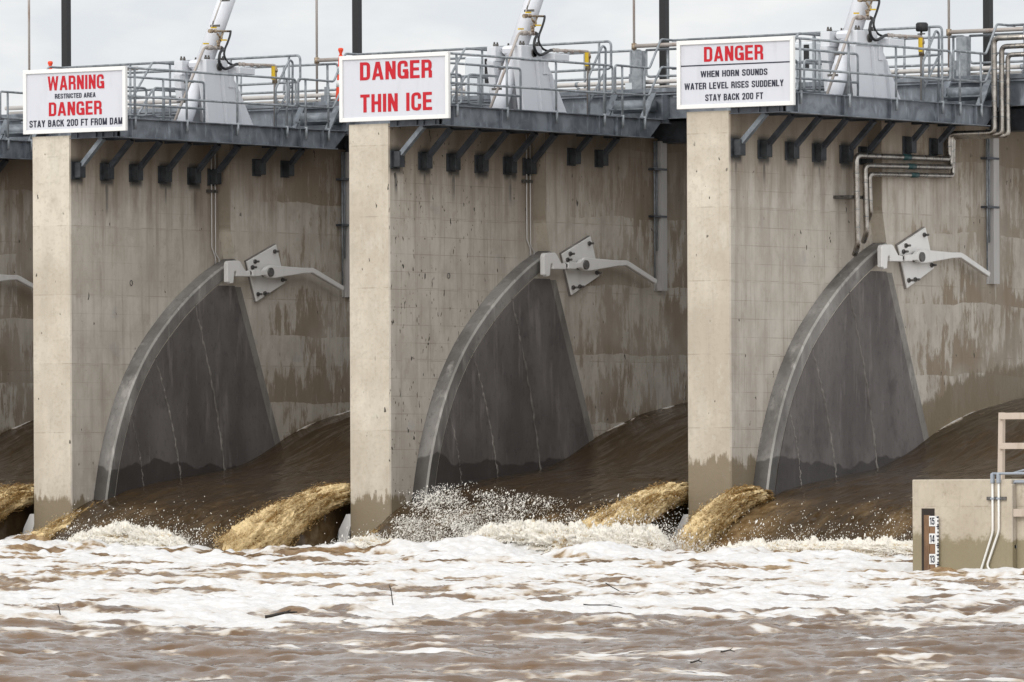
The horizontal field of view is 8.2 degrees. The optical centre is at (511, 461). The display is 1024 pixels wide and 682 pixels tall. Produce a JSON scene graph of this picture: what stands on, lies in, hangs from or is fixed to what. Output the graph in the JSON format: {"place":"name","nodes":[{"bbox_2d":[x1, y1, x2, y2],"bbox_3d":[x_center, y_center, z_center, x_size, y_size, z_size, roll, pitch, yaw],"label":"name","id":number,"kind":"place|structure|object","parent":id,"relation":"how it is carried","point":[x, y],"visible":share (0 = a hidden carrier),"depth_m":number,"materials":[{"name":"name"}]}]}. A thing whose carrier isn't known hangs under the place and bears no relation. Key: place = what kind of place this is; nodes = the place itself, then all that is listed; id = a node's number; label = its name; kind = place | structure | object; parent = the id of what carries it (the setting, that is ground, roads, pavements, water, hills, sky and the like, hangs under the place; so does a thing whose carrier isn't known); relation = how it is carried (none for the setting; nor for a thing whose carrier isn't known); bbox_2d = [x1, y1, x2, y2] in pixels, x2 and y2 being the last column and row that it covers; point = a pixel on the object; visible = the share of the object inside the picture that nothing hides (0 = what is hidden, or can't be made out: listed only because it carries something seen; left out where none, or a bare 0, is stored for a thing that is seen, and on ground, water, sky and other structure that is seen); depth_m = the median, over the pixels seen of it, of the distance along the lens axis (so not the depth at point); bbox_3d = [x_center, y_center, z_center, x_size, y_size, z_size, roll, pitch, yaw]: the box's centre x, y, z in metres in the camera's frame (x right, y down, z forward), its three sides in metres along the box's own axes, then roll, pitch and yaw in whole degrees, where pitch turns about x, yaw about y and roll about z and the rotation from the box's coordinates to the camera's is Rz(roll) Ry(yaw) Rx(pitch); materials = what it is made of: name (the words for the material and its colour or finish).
{"place":"outdoors","nodes":[
{"label":"outdoors","id":0,"kind":"place"},
{"bbox_2d":[0,420,33,539],"bbox_3d":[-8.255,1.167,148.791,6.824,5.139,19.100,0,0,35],"label":"spillway water","id":1,"kind":"structure","parent":0,"point":[17,454],"depth_m":147.94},
{"bbox_2d":[0,480,33,520],"bbox_3d":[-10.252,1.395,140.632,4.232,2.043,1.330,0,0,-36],"label":"spray droplets","id":2,"kind":"object","parent":1,"relation":"on","point":[8,506],"visible":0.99,"depth_m":140.91},
{"bbox_2d":[61,0,70,66],"bbox_3d":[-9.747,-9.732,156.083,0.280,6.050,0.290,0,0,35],"label":"lamp post","id":3,"kind":"object","parent":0,"point":[65,33],"visible":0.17,"depth_m":156.03,"materials":[{"name":"metal"}]},
{"bbox_2d":[127,75,204,121],"bbox_3d":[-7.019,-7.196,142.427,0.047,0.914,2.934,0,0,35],"label":"guard","id":4,"kind":"object","parent":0,"point":[163,106],"visible":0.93,"depth_m":142.56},
{"bbox_2d":[51,411,350,548],"bbox_3d":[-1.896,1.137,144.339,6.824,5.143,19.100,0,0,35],"label":"spillway water","id":5,"kind":"structure","parent":0,"point":[305,457],"depth_m":140.23,"materials":[{"name":"liquid"}]},
{"bbox_2d":[52,506,211,546],"bbox_3d":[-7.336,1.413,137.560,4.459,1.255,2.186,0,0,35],"label":"spray droplets","id":6,"kind":"object","parent":5,"relation":"on","point":[89,536],"visible":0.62,"depth_m":137.00,"materials":[{"name":"liquid"}]},
{"bbox_2d":[59,496,230,548],"bbox_3d":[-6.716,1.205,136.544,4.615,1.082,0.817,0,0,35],"label":"spray droplets","id":7,"kind":"object","parent":5,"relation":"on","point":[156,533],"visible":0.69,"depth_m":136.54,"materials":[{"name":"liquid"}]},
{"bbox_2d":[335,48,342,100],"bbox_3d":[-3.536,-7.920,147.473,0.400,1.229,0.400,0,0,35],"label":"traffic cone","id":8,"kind":"object","parent":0,"point":[340,50],"visible":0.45,"depth_m":147.43,"materials":[{"name":"orange plastic"}]},
{"bbox_2d":[352,0,361,55],"bbox_3d":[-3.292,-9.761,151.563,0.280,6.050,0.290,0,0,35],"label":"lamp post","id":9,"kind":"object","parent":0,"point":[356,26],"depth_m":151.51,"materials":[{"name":"metal"}]},
{"bbox_2d":[465,57,489,99],"bbox_3d":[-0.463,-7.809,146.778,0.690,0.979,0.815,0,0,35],"label":"control cabinet","id":10,"kind":"object","parent":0,"point":[473,69],"visible":0.27,"depth_m":146.51,"materials":[{"name":"white metal"}]},
{"bbox_2d":[450,62,521,109],"bbox_3d":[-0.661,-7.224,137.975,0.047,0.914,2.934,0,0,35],"label":"guard","id":11,"kind":"object","parent":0,"point":[480,93],"visible":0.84,"depth_m":138.26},
{"bbox_2d":[0,534,1023,681],"bbox_3d":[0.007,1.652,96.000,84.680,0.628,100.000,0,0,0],"label":"river water","id":12,"kind":"structure","parent":0,"point":[472,608],"depth_m":78.29,"materials":[{"name":"liquid"}]},
{"bbox_2d":[0,160,33,433],"bbox_3d":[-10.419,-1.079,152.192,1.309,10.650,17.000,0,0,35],"label":"concrete pier","id":13,"kind":"structure","parent":12,"relation":"in","point":[16,311],"depth_m":151.04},
{"bbox_2d":[0,274,32,289],"bbox_3d":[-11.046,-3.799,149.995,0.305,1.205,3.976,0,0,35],"label":"gate latch","id":14,"kind":"object","parent":13,"relation":"attached to","point":[23,281],"visible":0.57,"depth_m":150.70,"materials":[{"name":"metal"}]},
{"bbox_2d":[0,119,36,171],"bbox_3d":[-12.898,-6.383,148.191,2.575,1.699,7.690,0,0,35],"label":"steel platform","id":15,"kind":"structure","parent":13,"relation":"on","point":[19,150],"depth_m":149.80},
{"bbox_2d":[0,66,66,151],"bbox_3d":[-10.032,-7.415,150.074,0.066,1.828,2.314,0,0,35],"label":"stair railing","id":16,"kind":"object","parent":15,"relation":"attached to","point":[8,118],"visible":0.49,"depth_m":149.34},
{"bbox_2d":[0,484,33,513],"bbox_3d":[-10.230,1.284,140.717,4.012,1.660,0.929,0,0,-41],"label":"tumbling water","id":17,"kind":"structure","parent":12,"relation":"on","point":[22,502],"depth_m":141.09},
{"bbox_2d":[30,514,73,538],"bbox_3d":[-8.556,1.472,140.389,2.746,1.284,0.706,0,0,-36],"label":"tumbling water","id":18,"kind":"structure","parent":12,"relation":"on","point":[41,533],"depth_m":139.96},
{"bbox_2d":[18,500,102,538],"bbox_3d":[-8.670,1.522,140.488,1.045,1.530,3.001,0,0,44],"label":"spray droplets","id":19,"kind":"object","parent":18,"relation":"on","point":[57,521],"visible":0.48,"depth_m":140.12},
{"bbox_2d":[68,519,188,546],"bbox_3d":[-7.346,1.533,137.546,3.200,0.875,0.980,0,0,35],"label":"splash foam","id":20,"kind":"object","parent":12,"relation":"on","point":[142,536],"visible":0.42,"depth_m":137.24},
{"bbox_2d":[32,136,349,530],"bbox_3d":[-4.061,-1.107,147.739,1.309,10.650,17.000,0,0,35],"label":"concrete pier","id":21,"kind":"structure","parent":12,"relation":"in","point":[163,350],"depth_m":142.98,"materials":[{"name":"concrete"}]},
{"bbox_2d":[23,514,33,533],"bbox_3d":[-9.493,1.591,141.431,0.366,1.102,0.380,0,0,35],"label":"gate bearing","id":22,"kind":"object","parent":21,"relation":"attached to","point":[29,525],"visible":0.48,"depth_m":141.23,"materials":[{"name":"grey paint"}]},
{"bbox_2d":[21,105,348,185],"bbox_3d":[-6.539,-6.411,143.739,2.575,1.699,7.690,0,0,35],"label":"steel platform","id":23,"kind":"structure","parent":21,"relation":"on","point":[216,135],"depth_m":142.89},
{"bbox_2d":[23,66,127,134],"bbox_3d":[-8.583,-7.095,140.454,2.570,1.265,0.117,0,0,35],"label":"warning sign","id":24,"kind":"object","parent":23,"relation":"attached to","point":[78,100],"visible":1,"depth_m":140.42,"materials":[{"name":"metal"}]},
{"bbox_2d":[127,61,174,119],"bbox_3d":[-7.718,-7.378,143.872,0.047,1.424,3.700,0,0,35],"label":"access railing","id":25,"kind":"object","parent":23,"relation":"on","point":[142,80],"visible":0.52,"depth_m":144.52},
{"bbox_2d":[127,86,184,119],"bbox_3d":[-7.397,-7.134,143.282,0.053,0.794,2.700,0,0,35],"label":"looped railing","id":26,"kind":"object","parent":23,"relation":"on","point":[153,102],"visible":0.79,"depth_m":143.54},
{"bbox_2d":[127,66,296,137],"bbox_3d":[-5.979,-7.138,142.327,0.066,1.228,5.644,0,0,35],"label":"platform railing","id":27,"kind":"object","parent":23,"relation":"attached to","point":[186,99],"visible":1,"depth_m":142.37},
{"bbox_2d":[174,0,277,125],"bbox_3d":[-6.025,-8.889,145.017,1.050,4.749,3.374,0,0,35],"label":"gate hoist","id":28,"kind":"object","parent":23,"relation":"on","point":[220,87],"visible":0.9,"depth_m":144.71,"materials":[{"name":"white paint"}]},
{"bbox_2d":[274,59,293,126],"bbox_3d":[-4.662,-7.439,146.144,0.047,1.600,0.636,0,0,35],"label":"railing","id":29,"kind":"object","parent":23,"relation":"on","point":[291,87],"visible":0.94,"depth_m":146.20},
{"bbox_2d":[297,53,362,140],"bbox_3d":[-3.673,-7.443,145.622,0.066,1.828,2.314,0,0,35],"label":"stair railing","id":30,"kind":"object","parent":23,"relation":"attached to","point":[305,106],"visible":0.78,"depth_m":145.20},
{"bbox_2d":[206,146,215,263],"bbox_3d":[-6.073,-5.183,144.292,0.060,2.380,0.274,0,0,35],"label":"thin conduit","id":31,"kind":"object","parent":21,"relation":"attached to","point":[211,191],"visible":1,"depth_m":144.28,"materials":[{"name":"metal"}]},
{"bbox_2d":[214,154,219,261],"bbox_3d":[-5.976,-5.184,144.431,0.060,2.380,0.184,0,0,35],"label":"thin conduit","id":32,"kind":"object","parent":21,"relation":"attached to","point":[215,191],"visible":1,"depth_m":144.38,"materials":[{"name":"metal"}]},
{"bbox_2d":[224,244,343,301],"bbox_3d":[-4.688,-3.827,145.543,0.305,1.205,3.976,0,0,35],"label":"gate latch","id":33,"kind":"object","parent":21,"relation":"attached to","point":[265,272],"visible":1,"depth_m":145.10,"materials":[{"name":"metal"}]},
{"bbox_2d":[336,152,349,296],"bbox_3d":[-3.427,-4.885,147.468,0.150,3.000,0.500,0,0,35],"label":"guide channel","id":34,"kind":"object","parent":21,"relation":"attached to","point":[344,179],"visible":0.7,"depth_m":147.48,"materials":[{"name":"metal"}]},
{"bbox_2d":[265,610,296,618],"bbox_3d":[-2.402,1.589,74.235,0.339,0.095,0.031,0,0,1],"label":"driftwood stick","id":35,"kind":"object","parent":12,"relation":"on","point":[278,614],"visible":1,"depth_m":74.22,"materials":[{"name":"brown wood"}]},
{"bbox_2d":[222,483,350,551],"bbox_3d":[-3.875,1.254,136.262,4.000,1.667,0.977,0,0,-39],"label":"tumbling water","id":36,"kind":"structure","parent":12,"relation":"on","point":[262,524],"depth_m":135.49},
{"bbox_2d":[210,481,350,551],"bbox_3d":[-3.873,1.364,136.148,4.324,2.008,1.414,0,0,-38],"label":"spray droplets","id":37,"kind":"object","parent":36,"relation":"on","point":[296,500],"visible":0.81,"depth_m":135.68},
{"bbox_2d":[346,533,396,547],"bbox_3d":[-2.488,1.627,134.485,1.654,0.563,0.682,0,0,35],"label":"splash foam","id":38,"kind":"object","parent":12,"relation":"on","point":[372,539],"visible":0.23,"depth_m":134.42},
{"bbox_2d":[390,482,576,542],"bbox_3d":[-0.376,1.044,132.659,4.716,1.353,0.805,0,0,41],"label":"spray droplets","id":39,"kind":"object","parent":12,"relation":"on","point":[420,534],"visible":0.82,"depth_m":133.29,"materials":[{"name":"liquid"}]},
{"bbox_2d":[349,123,687,537],"bbox_3d":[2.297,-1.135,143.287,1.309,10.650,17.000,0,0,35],"label":"concrete pier","id":40,"kind":"structure","parent":12,"relation":"in","point":[481,348],"depth_m":138.69,"materials":[{"name":"concrete"}]},
{"bbox_2d":[338,514,350,542],"bbox_3d":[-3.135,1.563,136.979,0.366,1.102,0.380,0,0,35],"label":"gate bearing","id":41,"kind":"object","parent":40,"relation":"attached to","point":[345,524],"visible":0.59,"depth_m":136.78,"materials":[{"name":"grey paint"}]},
{"bbox_2d":[336,93,666,175],"bbox_3d":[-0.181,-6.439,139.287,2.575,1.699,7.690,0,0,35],"label":"steel platform","id":42,"kind":"structure","parent":40,"relation":"on","point":[479,120],"depth_m":138.44,"materials":[{"name":"metal"}]},
{"bbox_2d":[339,51,450,121],"bbox_3d":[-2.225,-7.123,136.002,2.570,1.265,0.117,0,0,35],"label":"warning sign","id":43,"kind":"object","parent":42,"relation":"attached to","point":[400,86],"visible":1,"depth_m":135.97,"materials":[{"name":"metal"}]},
{"bbox_2d":[451,47,487,106],"bbox_3d":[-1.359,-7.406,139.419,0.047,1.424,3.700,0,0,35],"label":"access railing","id":44,"kind":"object","parent":42,"relation":"on","point":[460,57],"visible":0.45,"depth_m":140.25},
{"bbox_2d":[450,73,498,106],"bbox_3d":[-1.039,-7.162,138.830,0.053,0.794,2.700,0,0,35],"label":"looped railing","id":45,"kind":"object","parent":42,"relation":"on","point":[477,104],"visible":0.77,"depth_m":139.10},
{"bbox_2d":[450,52,613,126],"bbox_3d":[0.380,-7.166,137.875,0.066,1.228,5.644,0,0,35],"label":"platform railing","id":46,"kind":"object","parent":42,"relation":"attached to","point":[456,82],"visible":1,"depth_m":137.90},
{"bbox_2d":[487,0,590,113],"bbox_3d":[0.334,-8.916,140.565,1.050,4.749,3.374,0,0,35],"label":"gate hoist","id":47,"kind":"object","parent":42,"relation":"on","point":[537,74],"visible":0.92,"depth_m":140.24,"materials":[{"name":"white paint"}]},
{"bbox_2d":[588,45,606,113],"bbox_3d":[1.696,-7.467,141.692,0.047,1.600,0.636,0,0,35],"label":"railing","id":48,"kind":"object","parent":42,"relation":"on","point":[592,68],"visible":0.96,"depth_m":141.71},
{"bbox_2d":[614,38,677,128],"bbox_3d":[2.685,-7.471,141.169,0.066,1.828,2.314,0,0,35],"label":"stair railing","id":49,"kind":"object","parent":42,"relation":"attached to","point":[621,93],"visible":0.99,"depth_m":141.05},
{"bbox_2d":[0,73,1023,151],"bbox_3d":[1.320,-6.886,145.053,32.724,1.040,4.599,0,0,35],"label":"service bridge","id":50,"kind":"structure","parent":40,"relation":"on","point":[672,129],"depth_m":142.53,"materials":[{"name":"metal"}]},
{"bbox_2d":[28,0,137,70],"bbox_3d":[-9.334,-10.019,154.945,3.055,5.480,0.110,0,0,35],"label":"thin mast","id":51,"kind":"object","parent":50,"relation":"on","point":[29,37],"visible":0.19,"depth_m":155.77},
{"bbox_2d":[66,54,300,102],"bbox_3d":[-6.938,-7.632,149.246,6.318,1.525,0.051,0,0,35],"label":"bridge railing","id":52,"kind":"object","parent":50,"relation":"on","point":[130,91],"visible":0.5,"depth_m":148.31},
{"bbox_2d":[127,63,337,99],"bbox_3d":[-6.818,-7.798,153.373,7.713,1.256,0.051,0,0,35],"label":"bridge railing","id":53,"kind":"object","parent":50,"relation":"on","point":[278,66],"visible":0.27,"depth_m":152.04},
{"bbox_2d":[321,87,330,105],"bbox_3d":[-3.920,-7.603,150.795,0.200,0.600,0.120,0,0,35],"label":"pipe stand","id":54,"kind":"object","parent":50,"relation":"on","point":[324,98],"visible":0.54,"depth_m":150.77,"materials":[{"name":"metal"}]},
{"bbox_2d":[5,64,1022,109],"bbox_3d":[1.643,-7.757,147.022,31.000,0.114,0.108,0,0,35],"label":"service pipe","id":55,"kind":"object","parent":54,"relation":"on","point":[658,81],"visible":0.32,"depth_m":147.13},
{"bbox_2d":[314,0,338,98],"bbox_3d":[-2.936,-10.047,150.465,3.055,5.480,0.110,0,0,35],"label":"thin mast","id":56,"kind":"object","parent":50,"relation":"on","point":[317,59],"visible":0.56,"depth_m":151.28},
{"bbox_2d":[360,40,611,94],"bbox_3d":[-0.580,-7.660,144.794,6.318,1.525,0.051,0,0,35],"label":"bridge railing","id":57,"kind":"object","parent":50,"relation":"on","point":[598,69],"visible":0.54,"depth_m":143.72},
{"bbox_2d":[9,70,1022,113],"bbox_3d":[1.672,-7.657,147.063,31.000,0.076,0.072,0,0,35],"label":"service pipe","id":58,"kind":"object","parent":50,"relation":"on","point":[584,89],"visible":0.16,"depth_m":147.03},
{"bbox_2d":[450,49,641,87],"bbox_3d":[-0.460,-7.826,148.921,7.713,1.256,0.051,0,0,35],"label":"bridge railing","id":59,"kind":"object","parent":50,"relation":"on","point":[584,79],"visible":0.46,"depth_m":147.43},
{"bbox_2d":[632,51,645,88],"bbox_3d":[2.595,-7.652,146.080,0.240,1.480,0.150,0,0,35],"label":"grey column","id":60,"kind":"structure","parent":50,"relation":"on","point":[638,58],"depth_m":146.02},
{"bbox_2d":[631,0,676,50],"bbox_3d":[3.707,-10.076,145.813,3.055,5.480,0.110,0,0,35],"label":"thin mast","id":61,"kind":"object","parent":50,"relation":"on","point":[634,46],"visible":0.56,"depth_m":146.54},
{"bbox_2d":[645,35,963,84],"bbox_3d":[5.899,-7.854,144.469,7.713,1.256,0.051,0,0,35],"label":"bridge railing","id":62,"kind":"object","parent":50,"relation":"on","point":[904,65],"visible":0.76,"depth_m":143.12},
{"bbox_2d":[672,25,942,74],"bbox_3d":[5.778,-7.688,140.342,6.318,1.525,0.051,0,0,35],"label":"bridge railing","id":63,"kind":"object","parent":50,"relation":"on","point":[929,54],"visible":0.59,"depth_m":139.39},
{"bbox_2d":[956,36,970,75],"bbox_3d":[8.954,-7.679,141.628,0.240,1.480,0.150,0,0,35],"label":"grey column","id":64,"kind":"structure","parent":50,"relation":"on","point":[962,42],"depth_m":141.56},
{"bbox_2d":[946,0,1022,73],"bbox_3d":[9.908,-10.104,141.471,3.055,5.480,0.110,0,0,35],"label":"thin mast","id":65,"kind":"object","parent":50,"relation":"on","point":[949,32],"visible":0.8,"depth_m":142.02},
{"bbox_2d":[969,32,1022,64],"bbox_3d":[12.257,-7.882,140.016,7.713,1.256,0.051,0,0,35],"label":"bridge railing","id":66,"kind":"object","parent":50,"relation":"on","point":[989,62],"visible":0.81,"depth_m":141.93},
{"bbox_2d":[521,134,530,255],"bbox_3d":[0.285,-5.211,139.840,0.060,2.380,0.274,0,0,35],"label":"thin conduit","id":67,"kind":"object","parent":40,"relation":"attached to","point":[526,181],"visible":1,"depth_m":139.83,"materials":[{"name":"metal"}]},
{"bbox_2d":[529,134,534,254],"bbox_3d":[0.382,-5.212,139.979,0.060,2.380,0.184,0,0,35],"label":"thin conduit","id":68,"kind":"object","parent":40,"relation":"attached to","point":[530,181],"visible":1,"depth_m":139.93,"materials":[{"name":"metal"}]},
{"bbox_2d":[540,236,656,295],"bbox_3d":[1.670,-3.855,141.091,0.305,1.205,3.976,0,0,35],"label":"gate latch","id":69,"kind":"object","parent":40,"relation":"attached to","point":[580,264],"visible":1,"depth_m":140.64,"materials":[{"name":"grey paint"}]},
{"bbox_2d":[648,141,666,290],"bbox_3d":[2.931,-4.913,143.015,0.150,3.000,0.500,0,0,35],"label":"guide channel","id":70,"kind":"object","parent":40,"relation":"attached to","point":[659,216],"visible":1,"depth_m":143.05,"materials":[{"name":"metal"}]},
{"bbox_2d":[423,489,712,551],"bbox_3d":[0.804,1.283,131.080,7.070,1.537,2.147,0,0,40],"label":"spray droplets","id":71,"kind":"object","parent":12,"relation":"on","point":[668,543],"visible":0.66,"depth_m":130.05,"materials":[{"name":"liquid"}]},
{"bbox_2d":[465,518,673,552],"bbox_3d":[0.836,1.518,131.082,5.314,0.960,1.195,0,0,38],"label":"splash foam","id":72,"kind":"object","parent":12,"relation":"on","point":[543,537],"visible":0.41,"depth_m":130.58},
{"bbox_2d":[580,482,687,528],"bbox_3d":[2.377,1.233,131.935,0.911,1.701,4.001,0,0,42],"label":"tumbling water","id":73,"kind":"structure","parent":12,"relation":"on","point":[646,495],"depth_m":131.56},
{"bbox_2d":[548,480,687,546],"bbox_3d":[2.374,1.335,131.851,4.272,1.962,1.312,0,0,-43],"label":"spray droplets","id":74,"kind":"object","parent":73,"relation":"on","point":[659,503],"visible":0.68,"depth_m":131.49},
{"bbox_2d":[679,486,769,550],"bbox_3d":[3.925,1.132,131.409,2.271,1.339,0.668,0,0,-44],"label":"tumbling water","id":75,"kind":"structure","parent":12,"relation":"on","point":[694,520],"depth_m":130.90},
{"bbox_2d":[669,484,775,551],"bbox_3d":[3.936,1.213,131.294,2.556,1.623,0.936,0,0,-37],"label":"spray droplets","id":76,"kind":"object","parent":75,"relation":"on","point":[742,501],"visible":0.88,"depth_m":131.04},
{"bbox_2d":[707,535,912,556],"bbox_3d":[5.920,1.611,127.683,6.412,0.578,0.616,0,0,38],"label":"splash foam","id":77,"kind":"object","parent":12,"relation":"on","point":[857,545],"visible":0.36,"depth_m":127.53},
{"bbox_2d":[687,110,1023,520],"bbox_3d":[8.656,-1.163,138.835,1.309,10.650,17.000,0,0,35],"label":"concrete pier","id":78,"kind":"structure","parent":12,"relation":"in","point":[817,351],"depth_m":134.15,"materials":[{"name":"concrete"}]},
{"bbox_2d":[674,514,687,545],"bbox_3d":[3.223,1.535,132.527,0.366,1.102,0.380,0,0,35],"label":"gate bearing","id":79,"kind":"object","parent":78,"relation":"attached to","point":[683,521],"visible":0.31,"depth_m":132.34,"materials":[{"name":"grey paint"}]},
{"bbox_2d":[673,79,998,164],"bbox_3d":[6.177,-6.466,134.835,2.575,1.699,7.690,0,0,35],"label":"steel platform","id":80,"kind":"structure","parent":78,"relation":"on","point":[819,107],"depth_m":133.97,"materials":[{"name":"metal"}]},
{"bbox_2d":[676,36,795,109],"bbox_3d":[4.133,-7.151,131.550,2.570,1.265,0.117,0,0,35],"label":"warning sign","id":81,"kind":"object","parent":80,"relation":"attached to","point":[737,72],"visible":1,"depth_m":131.51,"materials":[{"name":"metal"}]},
{"bbox_2d":[795,32,821,89],"bbox_3d":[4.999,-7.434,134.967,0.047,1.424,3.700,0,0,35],"label":"access railing","id":82,"kind":"object","parent":80,"relation":"on","point":[809,34],"visible":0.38,"depth_m":136.02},
{"bbox_2d":[795,59,833,93],"bbox_3d":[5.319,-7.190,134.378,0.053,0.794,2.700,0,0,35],"label":"looped railing","id":83,"kind":"object","parent":80,"relation":"on","point":[813,90],"visible":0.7,"depth_m":134.79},
{"bbox_2d":[820,0,924,100],"bbox_3d":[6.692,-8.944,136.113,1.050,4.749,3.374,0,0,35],"label":"gate hoist","id":84,"kind":"object","parent":80,"relation":"on","point":[872,59],"visible":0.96,"depth_m":135.76,"materials":[{"name":"white paint"}]},
{"bbox_2d":[916,22,927,35],"bbox_3d":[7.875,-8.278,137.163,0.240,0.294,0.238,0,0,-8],"label":"valve beacon","id":85,"kind":"object","parent":84,"relation":"on","point":[921,27],"visible":1,"depth_m":137.07,"materials":[{"name":"black paint"}]},
{"bbox_2d":[795,37,951,113],"bbox_3d":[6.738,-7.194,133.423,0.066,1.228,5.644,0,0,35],"label":"platform railing","id":86,"kind":"object","parent":80,"relation":"attached to","point":[849,72],"visible":1,"depth_m":133.49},
{"bbox_2d":[922,30,939,101],"bbox_3d":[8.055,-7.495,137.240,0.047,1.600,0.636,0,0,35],"label":"railing","id":87,"kind":"object","parent":80,"relation":"on","point":[937,61],"visible":0.98,"depth_m":137.34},
{"bbox_2d":[952,23,1015,116],"bbox_3d":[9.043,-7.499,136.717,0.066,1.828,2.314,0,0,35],"label":"stair railing","id":88,"kind":"object","parent":80,"relation":"attached to","point":[960,80],"visible":1,"depth_m":136.53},
{"bbox_2d":[833,195,862,199],"bbox_3d":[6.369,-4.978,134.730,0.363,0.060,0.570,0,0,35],"label":"pipe hanger","id":89,"kind":"object","parent":78,"relation":"attached to","point":[849,197],"visible":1,"depth_m":134.52,"materials":[{"name":"metal"}]},
{"bbox_2d":[852,34,1023,256],"bbox_3d":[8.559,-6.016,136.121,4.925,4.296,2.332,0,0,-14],"label":"insulated pipe","id":90,"kind":"object","parent":89,"relation":"attached to","point":[991,131],"visible":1,"depth_m":136.66,"materials":[{"name":"metal"}]},
{"bbox_2d":[861,43,1023,243],"bbox_3d":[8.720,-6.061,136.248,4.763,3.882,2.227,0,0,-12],"label":"insulated pipe","id":91,"kind":"object","parent":89,"relation":"attached to","point":[949,166],"visible":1,"depth_m":136.69,"materials":[{"name":"metal"}]},
{"bbox_2d":[868,52,1023,221],"bbox_3d":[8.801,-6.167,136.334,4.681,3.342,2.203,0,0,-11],"label":"insulated pipe","id":92,"kind":"object","parent":89,"relation":"attached to","point":[951,174],"visible":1,"depth_m":136.88,"materials":[{"name":"metal"}]},
{"bbox_2d":[877,227,989,288],"bbox_3d":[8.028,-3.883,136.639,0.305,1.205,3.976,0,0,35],"label":"gate latch","id":93,"kind":"object","parent":78,"relation":"attached to","point":[914,255],"visible":1,"depth_m":136.19,"materials":[{"name":"metal"}]},
{"bbox_2d":[981,129,999,283],"bbox_3d":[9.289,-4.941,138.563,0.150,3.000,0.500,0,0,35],"label":"guide channel","id":94,"kind":"object","parent":78,"relation":"attached to","point":[992,206],"visible":0.91,"depth_m":138.60,"materials":[{"name":"metal"}]},
{"bbox_2d":[912,479,1023,570],"bbox_3d":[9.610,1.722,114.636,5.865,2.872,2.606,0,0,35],"label":"concrete block","id":95,"kind":"structure","parent":12,"relation":"in","point":[961,509],"depth_m":114.64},
{"bbox_2d":[924,515,938,570],"bbox_3d":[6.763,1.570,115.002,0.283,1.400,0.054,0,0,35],"label":"staff gauge","id":96,"kind":"object","parent":95,"relation":"attached to","point":[931,542],"visible":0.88,"depth_m":114.98,"materials":[{"name":"white metal"}]},
{"bbox_2d":[980,473,994,568],"bbox_3d":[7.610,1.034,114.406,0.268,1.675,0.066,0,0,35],"label":"conduit","id":97,"kind":"object","parent":95,"relation":"attached to","point":[992,478],"depth_m":114.33,"materials":[{"name":"white plastic"}]},
{"bbox_2d":[987,473,1000,568],"bbox_3d":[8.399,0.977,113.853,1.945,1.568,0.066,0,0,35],"label":"conduit","id":98,"kind":"object","parent":95,"relation":"attached to","point":[998,478],"depth_m":114.27,"materials":[{"name":"white plastic"}]},
{"bbox_2d":[992,469,1023,474],"bbox_3d":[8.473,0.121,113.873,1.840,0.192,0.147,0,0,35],"label":"top conduit","id":99,"kind":"object","parent":98,"relation":"on","point":[1020,472],"visible":1,"depth_m":114.15,"materials":[{"name":"grey plastic"}]},
{"bbox_2d":[998,413,1023,478],"bbox_3d":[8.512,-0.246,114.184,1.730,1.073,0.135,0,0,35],"label":"timber railing","id":100,"kind":"object","parent":95,"relation":"on","point":[1002,444],"visible":1,"depth_m":114.61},
{"bbox_2d":[1013,509,1023,516],"bbox_3d":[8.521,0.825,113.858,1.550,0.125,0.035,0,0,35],"label":"timber plank","id":101,"kind":"object","parent":95,"relation":"attached to","point":[1018,512],"visible":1,"depth_m":114.13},
{"bbox_2d":[0,0,1023,114],"label":"sky","id":102,"kind":"structure","parent":0,"point":[102,31],"materials":[{"name":"grey"}]},
{"bbox_2d":[372,402,687,546],"bbox_3d":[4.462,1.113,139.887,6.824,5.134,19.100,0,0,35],"label":"spillway water","id":103,"kind":"structure","parent":0,"point":[643,451],"depth_m":136.75,"materials":[{"name":"liquid"}]},
{"bbox_2d":[319,524,419,547],"bbox_3d":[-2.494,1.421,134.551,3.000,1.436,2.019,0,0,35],"label":"spray droplets","id":104,"kind":"object","parent":103,"relation":"on","point":[379,536],"visible":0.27,"depth_m":134.41,"materials":[{"name":"liquid"}]},
{"bbox_2d":[659,0,668,84],"bbox_3d":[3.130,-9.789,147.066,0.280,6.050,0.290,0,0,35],"label":"lamp post","id":105,"kind":"object","parent":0,"point":[663,18],"depth_m":147.00,"materials":[{"name":"metal"}]},
{"bbox_2d":[795,42,823,85],"bbox_3d":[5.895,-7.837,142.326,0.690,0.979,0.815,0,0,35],"label":"control cabinet","id":106,"kind":"object","parent":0,"point":[806,55],"visible":0.31,"depth_m":141.92,"materials":[{"name":"white metal"}]},
{"bbox_2d":[795,47,858,95],"bbox_3d":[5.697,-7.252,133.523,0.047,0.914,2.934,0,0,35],"label":"guard","id":107,"kind":"object","parent":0,"point":[819,79],"visible":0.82,"depth_m":133.68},
{"bbox_2d":[703,398,1023,551],"bbox_3d":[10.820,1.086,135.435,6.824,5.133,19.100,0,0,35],"label":"spillway water","id":108,"kind":"structure","parent":0,"point":[965,447],"depth_m":131.92,"materials":[{"name":"liquid"}]},
{"bbox_2d":[673,499,912,556],"bbox_3d":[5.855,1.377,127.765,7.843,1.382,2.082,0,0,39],"label":"spray droplets","id":109,"kind":"object","parent":108,"relation":"on","point":[877,555],"visible":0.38,"depth_m":127.94,"materials":[{"name":"liquid"}]},
{"bbox_2d":[732,501,911,553],"bbox_3d":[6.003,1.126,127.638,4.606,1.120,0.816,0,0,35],"label":"spray droplets","id":110,"kind":"object","parent":108,"relation":"on","point":[825,534],"visible":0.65,"depth_m":127.75,"materials":[{"name":"liquid"}]},
{"bbox_2d":[983,0,992,71],"bbox_3d":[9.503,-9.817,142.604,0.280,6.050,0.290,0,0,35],"label":"lamp post","id":111,"kind":"object","parent":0,"point":[987,13],"depth_m":142.54,"materials":[{"name":"metal"}]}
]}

